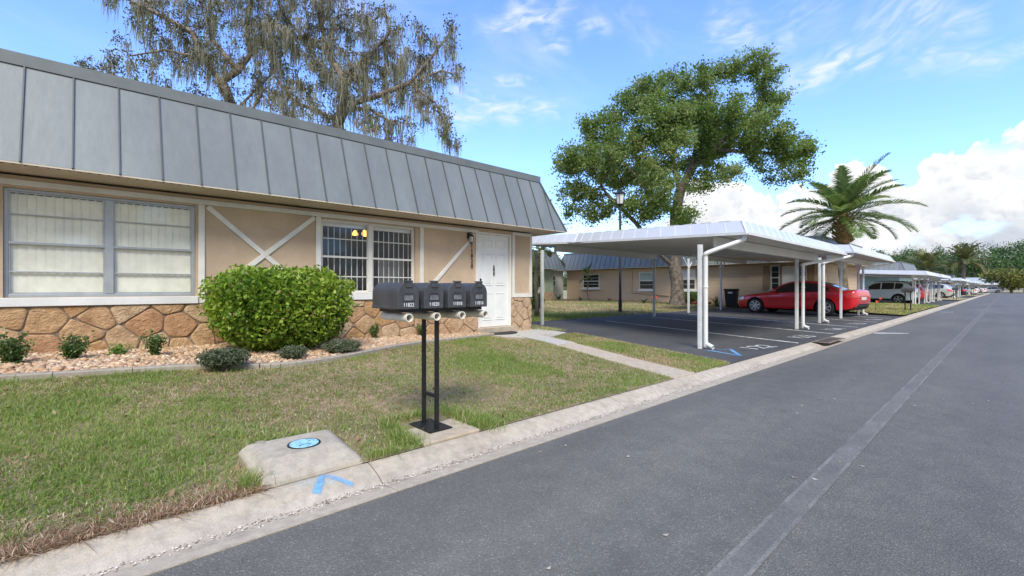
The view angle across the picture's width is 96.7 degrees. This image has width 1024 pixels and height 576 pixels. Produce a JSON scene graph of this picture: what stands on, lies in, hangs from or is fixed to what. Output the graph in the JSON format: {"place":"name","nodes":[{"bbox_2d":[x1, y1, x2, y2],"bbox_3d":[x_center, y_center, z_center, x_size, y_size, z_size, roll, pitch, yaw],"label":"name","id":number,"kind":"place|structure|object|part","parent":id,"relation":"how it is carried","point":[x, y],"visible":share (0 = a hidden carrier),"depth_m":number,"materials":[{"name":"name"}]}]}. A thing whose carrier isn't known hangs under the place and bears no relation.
{"place":"outdoors","nodes":[
{"label":"outdoors","id":0,"kind":"place"},
{"bbox_2d":[0,335,672,560],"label":"front lawn","id":1,"kind":"structure","parent":0,"point":[442,417],"depth_m":3.83,"materials":[{"name":"green plant"}]},
{"bbox_2d":[0,469,278,573],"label":"dead grass","id":2,"kind":"structure","parent":1,"relation":"on","point":[87,532],"depth_m":2.17,"materials":[{"name":"beige plant"}]},
{"bbox_2d":[0,333,494,380],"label":"garden edging","id":3,"kind":"object","parent":1,"relation":"on","point":[70,373],"visible":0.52,"depth_m":4.93,"materials":[{"name":"concrete"}]},
{"bbox_2d":[0,48,566,353],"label":"beige house","id":4,"kind":"structure","parent":1,"relation":"on","point":[131,210],"depth_m":6.35,"materials":[{"name":"paint"}]},
{"bbox_2d":[3,187,194,297],"bbox_3d":[-5.188,-0.525,5.863,1.820,1.270,0.105,0,0,-43],"label":"window","id":5,"kind":"structure","parent":4,"relation":"in","point":[56,244],"depth_m":5.76,"materials":[{"name":"glass"}]},
{"bbox_2d":[352,230,365,236],"bbox_3d":[-3.075,-1.205,9.356,0.342,0.250,0.316,0,0,-43],"label":"chandelier","id":6,"kind":"object","parent":4,"relation":"hanging from","point":[355,233],"visible":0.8,"depth_m":9.31,"materials":[{"name":"yellow glass"}]},
{"bbox_2d":[321,218,413,293],"bbox_3d":[-2.680,-0.535,8.359,1.790,1.270,0.385,0,0,-43],"label":"window","id":7,"kind":"structure","parent":4,"relation":"in","point":[390,270],"depth_m":8.31,"materials":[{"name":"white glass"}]},
{"bbox_2d":[480,234,507,326],"bbox_3d":[-0.399,-0.162,10.185,0.886,2.043,0.115,0,0,-43],"label":"door","id":8,"kind":"structure","parent":4,"relation":"in","point":[493,248],"depth_m":10.22,"materials":[{"name":"paint"}]},
{"bbox_2d":[238,429,362,492],"bbox_3d":[-1.387,1.114,3.000,0.619,0.172,0.624,0,0,-43],"label":"meter vault","id":9,"kind":"object","parent":1,"relation":"on","point":[300,457],"visible":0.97,"depth_m":2.87,"materials":[{"name":"concrete"}]},
{"bbox_2d":[1,338,620,500],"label":"fallen leaves","id":10,"kind":"object","parent":1,"relation":"on","point":[171,492],"visible":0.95,"depth_m":4.01,"materials":[{"name":"brown plant"}]},
{"bbox_2d":[218,395,517,493],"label":"grass tufts","id":11,"kind":"object","parent":1,"relation":"on","point":[405,437],"visible":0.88,"depth_m":3.41,"materials":[{"name":"green plant"}]},
{"bbox_2d":[405,419,478,449],"bbox_3d":[-0.621,1.159,3.644,0.520,0.082,0.535,0,0,-43],"label":"concrete pad","id":12,"kind":"object","parent":1,"relation":"on","point":[455,431],"visible":0.38,"depth_m":3.52,"materials":[{"name":"grey concrete"}]},
{"bbox_2d":[372,280,487,432],"bbox_3d":[-0.641,0.529,3.680,0.842,1.171,0.423,0,0,-43],"label":"mailbox stand","id":13,"kind":"object","parent":12,"relation":"on","point":[406,300],"visible":1,"depth_m":3.58,"materials":[{"name":"black metal"}]},
{"bbox_2d":[496,329,564,337],"bbox_3d":[0.371,1.062,9.900,1.949,0.135,1.368,0,0,-43],"label":"doorstep pad","id":14,"kind":"object","parent":1,"relation":"on","point":[537,331],"visible":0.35,"depth_m":9.95,"materials":[{"name":"concrete"}]},
{"bbox_2d":[494,331,517,334],"bbox_3d":[-0.179,0.985,9.916,0.840,0.018,0.398,0,0,-43],"label":"door mat","id":15,"kind":"object","parent":14,"relation":"on","point":[505,333],"depth_m":9.98,"materials":[{"name":"black rubber"}]},
{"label":"bed soil","id":16,"kind":"structure","parent":1,"relation":"on","visible":0},
{"bbox_2d":[0,327,36,363],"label":"shrub","id":17,"kind":"object","parent":16,"relation":"on","point":[11,350],"visible":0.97,"depth_m":4.60,"materials":[{"name":"green plant"}]},
{"bbox_2d":[105,343,135,354],"bbox_3d":[-4.700,0.737,5.452,0.267,0.220,0.344,0,0,-4],"label":"shrub","id":18,"kind":"object","parent":16,"relation":"on","point":[117,350],"visible":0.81,"depth_m":5.39,"materials":[{"name":"green plant"}]},
{"bbox_2d":[0,332,486,373],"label":"pebbles","id":19,"kind":"object","parent":16,"relation":"on","point":[55,361],"visible":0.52,"depth_m":5.28,"materials":[{"name":"beige gravel"}]},
{"bbox_2d":[57,329,96,358],"bbox_3d":[-4.814,0.631,5.040,0.331,0.365,0.293,0,0,-43],"label":"shrub","id":20,"kind":"object","parent":19,"relation":"on","point":[72,349],"visible":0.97,"depth_m":4.99,"materials":[{"name":"green plant"}]},
{"bbox_2d":[138,329,168,354],"bbox_3d":[-4.207,0.650,5.368,0.267,0.339,0.213,0,0,7],"label":"shrub","id":21,"kind":"object","parent":19,"relation":"on","point":[154,345],"visible":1,"depth_m":5.35,"materials":[{"name":"green plant"}]},
{"bbox_2d":[191,346,251,371],"bbox_3d":[-3.154,0.769,4.970,0.572,0.284,0.469,0,0,-43],"label":"shrub","id":22,"kind":"object","parent":19,"relation":"on","point":[222,357],"visible":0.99,"depth_m":4.87,"materials":[{"name":"green plant"}]},
{"bbox_2d":[277,345,308,358],"bbox_3d":[-2.701,0.806,5.618,0.356,0.220,0.344,0,0,-43],"label":"shrub","id":23,"kind":"object","parent":19,"relation":"on","point":[294,351],"visible":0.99,"depth_m":5.55,"materials":[{"name":"green plant"}]},
{"bbox_2d":[320,338,361,352],"bbox_3d":[-2.329,0.801,6.211,0.558,0.242,0.440,0,0,-43],"label":"shrub","id":24,"kind":"object","parent":19,"relation":"on","point":[339,345],"visible":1,"depth_m":6.12,"materials":[{"name":"green plant"}]},
{"bbox_2d":[195,264,359,352],"bbox_3d":[-3.221,0.291,6.340,1.858,1.273,1.681,0,0,-43],"label":"hedge bush","id":25,"kind":"object","parent":16,"relation":"on","point":[273,308],"visible":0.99,"depth_m":5.86,"materials":[{"name":"green plant"}]},
{"bbox_2d":[367,322,379,337],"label":"shrub","id":26,"kind":"object","parent":16,"relation":"on","point":[374,330],"visible":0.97,"depth_m":8.00,"materials":[{"name":"green plant"}]},
{"bbox_2d":[416,323,427,335],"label":"shrub","id":27,"kind":"object","parent":16,"relation":"on","point":[419,327],"visible":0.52,"depth_m":8.70,"materials":[{"name":"green plant"}]},
{"bbox_2d":[3,290,1014,561],"bbox_3d":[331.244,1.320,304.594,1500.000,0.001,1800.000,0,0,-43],"label":"ground","id":28,"kind":"structure","parent":0,"point":[645,386],"depth_m":8.90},
{"bbox_2d":[61,0,308,113],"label":"moss oak","id":29,"kind":"object","parent":28,"relation":"on","point":[195,53],"visible":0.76,"depth_m":20.46,"materials":[{"name":"grey plant"}]},
{"bbox_2d":[0,293,989,575],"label":"kerb","id":30,"kind":"structure","parent":28,"relation":"on","point":[142,541],"depth_m":2.65,"materials":[{"name":"concrete"}]},
{"bbox_2d":[312,475,324,493],"bbox_3d":[-1.138,1.166,2.693,0.071,0.056,0.198,0,0,-11],"label":"paint mark","id":31,"kind":"object","parent":30,"relation":"on","point":[318,489],"visible":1,"depth_m":2.67,"materials":[{"name":"blue paint"}]},
{"bbox_2d":[326,474,352,485],"bbox_3d":[-1.054,1.170,2.756,0.227,0.063,0.058,0,0,10],"label":"paint mark","id":32,"kind":"object","parent":30,"relation":"on","point":[347,482],"visible":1,"depth_m":2.75,"materials":[{"name":"blue paint"}]},
{"bbox_2d":[83,317,913,575],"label":"gutter grit","id":33,"kind":"object","parent":30,"relation":"on","point":[289,513],"visible":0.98,"depth_m":2.83,"materials":[{"name":"grey gravel"}]},
{"bbox_2d":[812,337,845,342],"bbox_3d":[6.976,1.139,9.994,1.400,0.011,0.330,0,0,-43],"label":"storm drain","id":34,"kind":"object","parent":30,"relation":"on","point":[829,340],"visible":1,"depth_m":9.87,"materials":[{"name":"concrete"}]},
{"bbox_2d":[531,307,903,363],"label":"parking lot","id":35,"kind":"structure","parent":28,"relation":"on","point":[675,339],"depth_m":12.44,"materials":[{"name":"grey asphalt"}]},
{"bbox_2d":[532,219,846,349],"bbox_3d":[4.895,-0.248,13.624,8.932,2.818,7.204,0,0,-43],"label":"carport","id":36,"kind":"object","parent":35,"relation":"on","point":[702,241],"visible":0.9,"depth_m":11.23,"materials":[{"name":"metal"}]},
{"bbox_2d":[724,289,738,307],"bbox_3d":[11.884,0.555,24.623,0.680,1.030,0.818,0,0,36],"label":"wheelie bin","id":37,"kind":"object","parent":35,"relation":"on","point":[731,297],"visible":0.87,"depth_m":24.36,"materials":[{"name":"plastic"}]},
{"bbox_2d":[611,311,890,342],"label":"parking space markings","id":38,"kind":"object","parent":35,"relation":"on","point":[753,326],"visible":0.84,"depth_m":13.53,"materials":[{"name":"paint"}]},
{"bbox_2d":[741,345,777,348],"bbox_3d":[4.793,1.143,8.842,0.756,0.001,0.359,0,0,-33],"label":"bay number","id":39,"kind":"object","parent":35,"relation":"on","point":[760,347],"visible":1,"depth_m":8.89,"materials":[{"name":"paint"}]},
{"bbox_2d":[678,244,895,322],"bbox_3d":[11.723,-0.332,20.051,9.580,2.980,7.104,0,0,-43],"label":"carport","id":40,"kind":"object","parent":35,"relation":"on","point":[858,257],"visible":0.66,"depth_m":18.86,"materials":[{"name":"metal"}]},
{"bbox_2d":[738,280,870,315],"bbox_3d":[12.499,0.396,19.870,1.890,1.449,4.766,0,0,-36],"label":"red sports coupe","id":41,"kind":"object","parent":35,"relation":"on","point":[780,297],"visible":0.85,"depth_m":18.83,"materials":[{"name":"red paint"}]},
{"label":"side window","id":42,"kind":"part","parent":41,"relation":"part of","materials":[{"name":"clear glass"}]},
{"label":"side window","id":43,"kind":"part","parent":41,"relation":"part of","materials":[{"name":"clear glass"}]},
{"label":"rear window","id":44,"kind":"part","parent":41,"relation":"part of","materials":[{"name":"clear glass"}]},
{"bbox_2d":[870,300,957,305],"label":"parking lot","id":45,"kind":"structure","parent":28,"relation":"on","point":[941,303],"depth_m":35.84,"materials":[{"name":"grey asphalt"}]},
{"bbox_2d":[864,281,920,303],"bbox_3d":[27.283,0.319,33.709,1.920,1.658,4.316,0,0,-35],"label":"silver crossover","id":46,"kind":"object","parent":45,"relation":"on","point":[887,290],"visible":0.54,"depth_m":32.63,"materials":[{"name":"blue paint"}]},
{"bbox_2d":[868,283,880,289],"bbox_3d":[26.592,-0.130,33.419,0.192,0.489,0.740,0,0,-35],"label":"side window","id":47,"kind":"structure","parent":46,"relation":"in","point":[877,285],"depth_m":33.38,"materials":[{"name":"black glass"}]},
{"bbox_2d":[881,283,893,288],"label":"side window","id":48,"kind":"structure","parent":46,"relation":"in","point":[884,285],"depth_m":32.76,"materials":[{"name":"black glass"}]},
{"bbox_2d":[895,283,902,288],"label":"side window","id":49,"kind":"structure","parent":46,"relation":"in","point":[897,285],"depth_m":32.26,"materials":[{"name":"black glass"}]},
{"bbox_2d":[870,281,928,302],"bbox_3d":[29.813,0.319,35.832,1.820,1.658,4.316,0,0,-35],"label":"red hatchback","id":50,"kind":"object","parent":45,"relation":"on","point":[923,293],"visible":0.11,"depth_m":34.03,"materials":[{"name":"red paint"}]},
{"bbox_2d":[860,270,941,303],"bbox_3d":[27.610,-0.161,34.559,10.285,2.639,6.854,0,0,-43],"label":"carport","id":51,"kind":"object","parent":45,"relation":"on","point":[923,275],"visible":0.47,"depth_m":30.78,"materials":[{"name":"metal"}]},
{"bbox_2d":[860,274,951,301],"bbox_3d":[34.750,-0.161,41.125,10.285,2.639,6.854,0,0,-43],"label":"carport","id":52,"kind":"object","parent":45,"relation":"on","point":[932,291],"visible":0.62,"depth_m":38.33,"materials":[{"name":"metal"}]},
{"bbox_2d":[923,283,954,297],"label":"grey hatchback","id":53,"kind":"object","parent":45,"relation":"on","point":[946,290],"visible":0.46,"depth_m":47.91,"materials":[{"name":"grey paint"}]},
{"bbox_2d":[957,296,975,297],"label":"parking lot","id":54,"kind":"structure","parent":28,"relation":"on","point":[966,296],"depth_m":58.05,"materials":[{"name":"grey asphalt"}]},
{"bbox_2d":[914,278,966,296],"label":"carport","id":55,"kind":"object","parent":54,"relation":"on","point":[955,280],"visible":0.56,"depth_m":51.80,"materials":[{"name":"metal"}]},
{"bbox_2d":[921,279,970,296],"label":"carport","id":56,"kind":"object","parent":54,"relation":"on","point":[969,281],"visible":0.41,"depth_m":59.38,"materials":[{"name":"metal"}]},
{"bbox_2d":[953,286,968,296],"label":"dark sedan","id":57,"kind":"object","parent":54,"relation":"on","point":[964,291],"visible":0.24,"depth_m":58.44,"materials":[{"name":"grey paint"}]},
{"bbox_2d":[975,287,987,292],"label":"white sedan","id":58,"kind":"object","parent":28,"relation":"on","point":[984,289],"visible":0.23,"depth_m":96.59,"materials":[{"name":"white paint"}]},
{"bbox_2d":[955,278,1023,291],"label":"grey house","id":59,"kind":"structure","parent":28,"relation":"on","point":[981,286],"depth_m":128.92,"materials":[{"name":"paint"}]},
{"bbox_2d":[976,282,1005,291],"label":"carport","id":60,"kind":"object","parent":28,"relation":"on","point":[990,284],"visible":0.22,"depth_m":121.70,"materials":[{"name":"metal"}]},
{"bbox_2d":[987,287,1003,292],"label":"white sedan","id":61,"kind":"object","parent":28,"relation":"on","point":[994,289],"visible":0.66,"depth_m":113.48,"materials":[{"name":"white paint"}]},
{"bbox_2d":[978,267,1023,292],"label":"round tree","id":62,"kind":"object","parent":28,"relation":"on","point":[1010,278],"visible":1,"depth_m":110.80,"materials":[{"name":"green plant"}]},
{"bbox_2d":[0,0,1023,273],"label":"sky","id":63,"kind":"structure","parent":0,"point":[937,86],"materials":[{"name":"blue"}]},
{"bbox_2d":[531,246,546,308],"bbox_3d":[0.865,-0.616,19.046,0.976,3.155,1.065,0,0,-20],"label":"tall shrub","id":64,"kind":"object","parent":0,"point":[533,273],"visible":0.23,"depth_m":18.86,"materials":[{"name":"green plant"}]},
{"bbox_2d":[531,323,562,330],"bbox_3d":[-3.202,1.040,22.460,10.492,0.001,22.600,0,0,-43],"label":"lawn strip","id":65,"kind":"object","parent":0,"point":[543,327],"visible":0.09,"depth_m":11.98,"materials":[{"name":"green plant"}]},
{"bbox_2d":[244,0,470,156],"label":"moss oak","id":66,"kind":"object","parent":65,"relation":"on","point":[343,77],"visible":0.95,"depth_m":19.30,"materials":[{"name":"grey plant"}]},
{"bbox_2d":[531,325,566,330],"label":"grass tufts","id":67,"kind":"object","parent":65,"relation":"on","point":[546,328],"visible":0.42,"depth_m":11.14,"materials":[{"name":"green plant"}]},
{"bbox_2d":[532,199,570,315],"bbox_3d":[0.816,-1.060,16.485,2.520,4.151,2.560,0,0,-43],"label":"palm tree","id":68,"kind":"object","parent":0,"point":[549,254],"visible":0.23,"depth_m":16.44,"materials":[{"name":"green plant"}]},
{"bbox_2d":[147,293,1023,575],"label":"road","id":69,"kind":"structure","parent":0,"point":[935,487],"depth_m":2.70,"materials":[{"name":"grey asphalt"}]},
{"bbox_2d":[539,323,990,568],"bbox_3d":[11.116,1.194,10.764,28.755,0.004,3.944,0,0,-43],"label":"road debris","id":70,"kind":"object","parent":69,"relation":"on","point":[691,495],"visible":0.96,"depth_m":2.87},
{"bbox_2d":[705,293,1001,575],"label":"road seam stripe","id":71,"kind":"object","parent":69,"relation":"on","point":[751,552],"visible":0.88,"depth_m":2.67,"materials":[{"name":"grey asphalt"}]},
{"bbox_2d":[518,333,693,381],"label":"walkway","id":72,"kind":"structure","parent":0,"point":[673,373],"depth_m":7.00,"materials":[{"name":"concrete"}]},
{"bbox_2d":[531,298,733,321],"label":"back lawn","id":73,"kind":"structure","parent":0,"point":[601,308],"depth_m":22.05,"materials":[{"name":"green plant"}]},
{"bbox_2d":[532,250,564,299],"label":"pale house","id":74,"kind":"structure","parent":73,"relation":"on","point":[553,283],"depth_m":32.76,"materials":[{"name":"paint"}]},
{"bbox_2d":[579,263,595,299],"bbox_3d":[5.268,-0.386,31.555,1.425,2.646,1.311,0,0,-43],"label":"palm tree","id":75,"kind":"object","parent":73,"relation":"on","point":[586,270],"visible":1,"depth_m":31.44,"materials":[{"name":"green plant"}]},
{"bbox_2d":[615,189,625,311],"bbox_3d":[4.588,-1.583,19.300,0.450,5.240,0.520,0,0,-43],"label":"street lamp","id":76,"kind":"object","parent":73,"relation":"on","point":[620,195],"visible":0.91,"depth_m":19.25,"materials":[{"name":"black metal"}]},
{"bbox_2d":[548,39,826,305],"bbox_3d":[9.766,-6.343,26.502,15.925,14.928,9.024,0,0,-21],"label":"oak tree","id":77,"kind":"object","parent":73,"relation":"on","point":[696,115],"visible":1,"depth_m":24.86,"materials":[{"name":"green plant"}]},
{"bbox_2d":[684,291,696,303],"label":"shrub","id":78,"kind":"object","parent":73,"relation":"on","point":[693,296],"visible":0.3,"depth_m":26.88,"materials":[{"name":"green plant"}]},
{"bbox_2d":[708,297,724,305],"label":"spiky plant","id":79,"kind":"object","parent":73,"relation":"on","point":[716,302],"visible":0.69,"depth_m":24.92,"materials":[{"name":"green plant"}]},
{"bbox_2d":[541,332,729,372],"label":"grass","id":80,"kind":"structure","parent":0,"point":[678,360],"depth_m":7.57,"materials":[{"name":"green plant"}]},
{"bbox_2d":[849,302,939,314],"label":"kerbside lawn","id":81,"kind":"structure","parent":0,"point":[897,310],"depth_m":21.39,"materials":[{"name":"green plant"}]},
{"bbox_2d":[779,152,927,288],"bbox_3d":[16.914,-2.706,22.977,5.345,7.712,5.945,0,0,2],"label":"palm tree","id":82,"kind":"object","parent":81,"relation":"on","point":[844,198],"visible":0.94,"depth_m":22.54,"materials":[{"name":"green plant"}]},
{"bbox_2d":[901,287,914,309],"bbox_3d":[18.907,0.537,21.720,0.841,1.126,0.420,0,0,-43],"label":"mailbox stand","id":83,"kind":"object","parent":81,"relation":"on","point":[907,289],"visible":0.98,"depth_m":21.58,"materials":[{"name":"black metal"}]},
{"bbox_2d":[928,297,966,299],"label":"kerbside lawn","id":84,"kind":"structure","parent":0,"point":[949,298],"depth_m":45.91,"materials":[{"name":"green plant"}]},
{"bbox_2d":[952,288,958,299],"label":"mailbox stand","id":85,"kind":"object","parent":84,"relation":"on","point":[953,289],"visible":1,"depth_m":42.61,"materials":[{"name":"grey plastic"}]},
{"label":"parking lot","id":86,"kind":"structure","parent":0,"visible":0},
{"bbox_2d":[939,281,977,294],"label":"carport","id":87,"kind":"object","parent":86,"relation":"on","point":[970,284],"visible":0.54,"depth_m":73.18,"materials":[{"name":"metal"}]},
{"bbox_2d":[959,286,979,294],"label":"white sedan","id":88,"kind":"object","parent":86,"relation":"on","point":[976,291],"visible":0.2,"depth_m":74.59,"materials":[{"name":"white paint"}]},
{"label":"hill","id":89,"kind":"structure","parent":0,"visible":0},
{"bbox_2d":[553,238,1023,287],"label":"woods","id":90,"kind":"object","parent":89,"relation":"on","point":[997,258],"visible":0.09,"depth_m":158.46,"materials":[{"name":"green plant"}]},
{"bbox_2d":[563,259,1023,289],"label":"wood trunks","id":91,"kind":"object","parent":89,"relation":"on","point":[918,265],"visible":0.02,"depth_m":148.93,"materials":[{"name":"brown wood"}]},
{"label":"back lawn","id":92,"kind":"structure","parent":0,"visible":0},
{"bbox_2d":[556,235,867,311],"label":"beige house","id":93,"kind":"structure","parent":92,"relation":"on","point":[751,277],"depth_m":28.82,"materials":[{"name":"white paint"}]},
{"bbox_2d":[583,274,599,287],"bbox_3d":[5.778,-0.500,33.272,0.048,1.000,1.495,0,0,-43],"label":"window","id":94,"kind":"structure","parent":93,"relation":"in","point":[595,282],"depth_m":33.15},
{"bbox_2d":[639,272,652,289],"bbox_3d":[8.860,-0.475,29.921,0.048,1.150,1.135,0,0,-43],"label":"window","id":95,"kind":"structure","parent":93,"relation":"in","point":[645,278],"depth_m":29.96,"materials":[{"name":"white glass"}]},
{"bbox_2d":[681,269,695,289],"bbox_3d":[10.743,-0.525,27.872,0.048,1.250,1.039,0,0,-43],"label":"window","id":96,"kind":"structure","parent":93,"relation":"in","point":[684,271],"depth_m":27.70,"materials":[{"name":"plastic"}]},
{"bbox_2d":[771,265,779,289],"bbox_3d":[14.044,-0.550,24.283,0.048,1.300,0.441,0,0,-43],"label":"window","id":97,"kind":"structure","parent":93,"relation":"in","point":[775,270],"depth_m":24.29,"materials":[{"name":"white glass"}]},
{"bbox_2d":[782,266,799,284],"bbox_3d":[14.546,-0.100,23.735,0.046,2.100,0.840,0,0,-43],"label":"door","id":98,"kind":"structure","parent":93,"relation":"in","point":[788,272],"depth_m":23.80,"materials":[{"name":"paint"}]},
{"bbox_2d":[799,265,806,280],"bbox_3d":[14.911,-0.550,23.340,0.048,1.300,0.358,0,0,-43],"label":"window","id":99,"kind":"structure","parent":93,"relation":"in","point":[799,265],"depth_m":23.27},
{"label":"back lawn","id":100,"kind":"structure","parent":0,"visible":0},
{"bbox_2d":[918,270,938,284],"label":"grey house","id":101,"kind":"structure","parent":100,"relation":"on","point":[922,282],"depth_m":67.85,"materials":[{"name":"paint"}]},
{"bbox_2d":[942,274,955,285],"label":"beige house","id":102,"kind":"structure","parent":100,"relation":"on","point":[951,276],"depth_m":89.36,"materials":[{"name":"grey metal"}]},
{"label":"back lawn","id":103,"kind":"structure","parent":0,"visible":0},
{"bbox_2d":[860,261,916,288],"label":"mint house","id":104,"kind":"structure","parent":103,"relation":"on","point":[896,265],"depth_m":46.14,"materials":[{"name":"paint"}]},
{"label":"kerbside lawn","id":105,"kind":"structure","parent":0,"visible":0},
{"bbox_2d":[900,248,952,283],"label":"palm tree","id":106,"kind":"object","parent":105,"relation":"on","point":[925,261],"visible":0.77,"depth_m":67.37,"materials":[{"name":"green plant"}]},
{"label":"kerbside lawn","id":107,"kind":"structure","parent":0,"visible":0},
{"bbox_2d":[940,241,991,285],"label":"palm tree","id":108,"kind":"object","parent":107,"relation":"on","point":[964,253],"visible":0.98,"depth_m":87.52,"materials":[{"name":"green plant"}]}
]}

